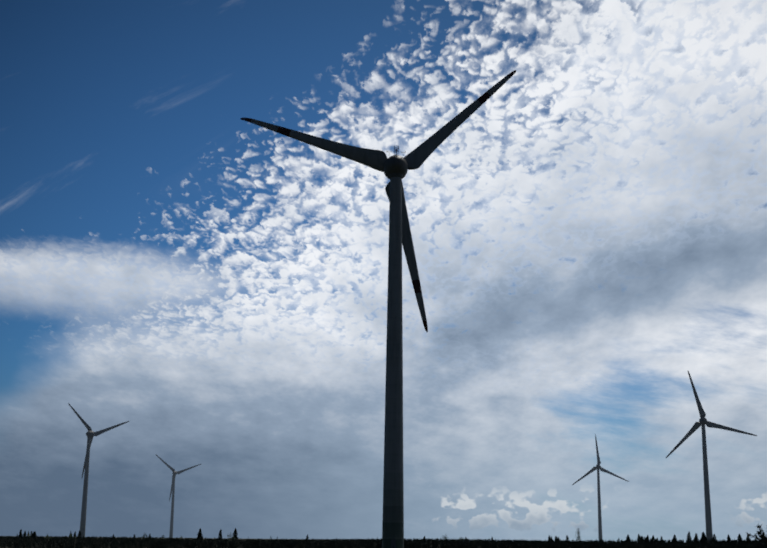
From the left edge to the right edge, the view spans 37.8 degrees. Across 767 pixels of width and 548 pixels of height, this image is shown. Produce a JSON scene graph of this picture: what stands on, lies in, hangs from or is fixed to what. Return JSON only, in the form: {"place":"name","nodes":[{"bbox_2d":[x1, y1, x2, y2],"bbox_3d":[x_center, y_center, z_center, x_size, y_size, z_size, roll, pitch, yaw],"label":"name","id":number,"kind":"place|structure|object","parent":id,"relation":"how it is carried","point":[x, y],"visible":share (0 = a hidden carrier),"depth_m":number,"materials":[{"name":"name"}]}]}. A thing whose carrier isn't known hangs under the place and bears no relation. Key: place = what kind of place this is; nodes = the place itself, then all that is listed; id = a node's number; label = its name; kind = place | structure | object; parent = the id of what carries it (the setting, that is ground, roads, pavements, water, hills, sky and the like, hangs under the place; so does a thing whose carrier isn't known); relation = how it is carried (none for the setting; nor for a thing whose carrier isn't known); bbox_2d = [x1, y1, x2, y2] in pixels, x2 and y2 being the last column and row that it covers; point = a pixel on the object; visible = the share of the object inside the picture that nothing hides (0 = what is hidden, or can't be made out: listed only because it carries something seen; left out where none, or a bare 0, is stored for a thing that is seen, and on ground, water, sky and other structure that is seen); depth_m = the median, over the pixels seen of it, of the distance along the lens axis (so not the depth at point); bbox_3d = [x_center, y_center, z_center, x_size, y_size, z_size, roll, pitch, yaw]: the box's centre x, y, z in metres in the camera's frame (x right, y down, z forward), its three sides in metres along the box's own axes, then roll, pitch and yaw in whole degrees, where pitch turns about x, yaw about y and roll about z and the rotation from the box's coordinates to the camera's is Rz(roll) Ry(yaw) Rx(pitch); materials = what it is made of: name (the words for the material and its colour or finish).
{"place":"outdoors","nodes":[
{"label":"outdoors","id":0,"kind":"place"},
{"bbox_2d":[3,536,412,540],"bbox_3d":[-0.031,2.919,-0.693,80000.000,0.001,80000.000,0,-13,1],"label":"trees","id":1,"kind":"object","parent":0,"point":[175,538],"depth_m":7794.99,"materials":[{"name":"black plant"}]},
{"bbox_2d":[68,403,128,537],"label":"wind turbine","id":2,"kind":"object","parent":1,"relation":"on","point":[90,434],"visible":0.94,"depth_m":897.16,"materials":[{"name":"paint"}]},
{"bbox_2d":[156,455,200,537],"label":"wind turbine","id":3,"kind":"object","parent":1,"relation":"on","point":[174,473],"visible":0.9,"depth_m":1455.68,"materials":[{"name":"paint"}]},
{"bbox_2d":[28,532,713,544],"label":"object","id":4,"kind":"object","parent":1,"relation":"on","point":[47,535],"visible":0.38,"depth_m":331.97,"materials":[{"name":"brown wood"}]},
{"bbox_2d":[240,70,515,547],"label":"wind turbine","id":5,"kind":"object","parent":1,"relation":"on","point":[394,168],"visible":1,"depth_m":243.32,"materials":[{"name":"paint"}]},
{"bbox_2d":[0,534,766,547],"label":"ground","id":6,"kind":"structure","parent":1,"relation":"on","point":[17,541],"depth_m":297.75,"materials":[{"name":"green plant"}]},
{"bbox_2d":[19,528,766,545],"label":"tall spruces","id":7,"kind":"object","parent":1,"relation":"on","point":[703,538],"visible":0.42,"depth_m":359.30,"materials":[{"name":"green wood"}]},
{"bbox_2d":[572,434,628,540],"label":"wind turbine","id":8,"kind":"object","parent":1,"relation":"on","point":[597,467],"visible":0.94,"depth_m":1265.57,"materials":[{"name":"paint"}]},
{"bbox_2d":[666,371,756,540],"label":"wind turbine","id":9,"kind":"object","parent":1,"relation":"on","point":[703,421],"visible":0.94,"depth_m":778.56,"materials":[{"name":"paint"}]},
{"bbox_2d":[745,523,766,544],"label":"open pine","id":10,"kind":"object","parent":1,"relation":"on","point":[762,536],"visible":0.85,"depth_m":305.10,"materials":[{"name":"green plant"}]},
{"bbox_2d":[0,0,766,542],"label":"sky","id":11,"kind":"structure","parent":0,"point":[196,275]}
]}

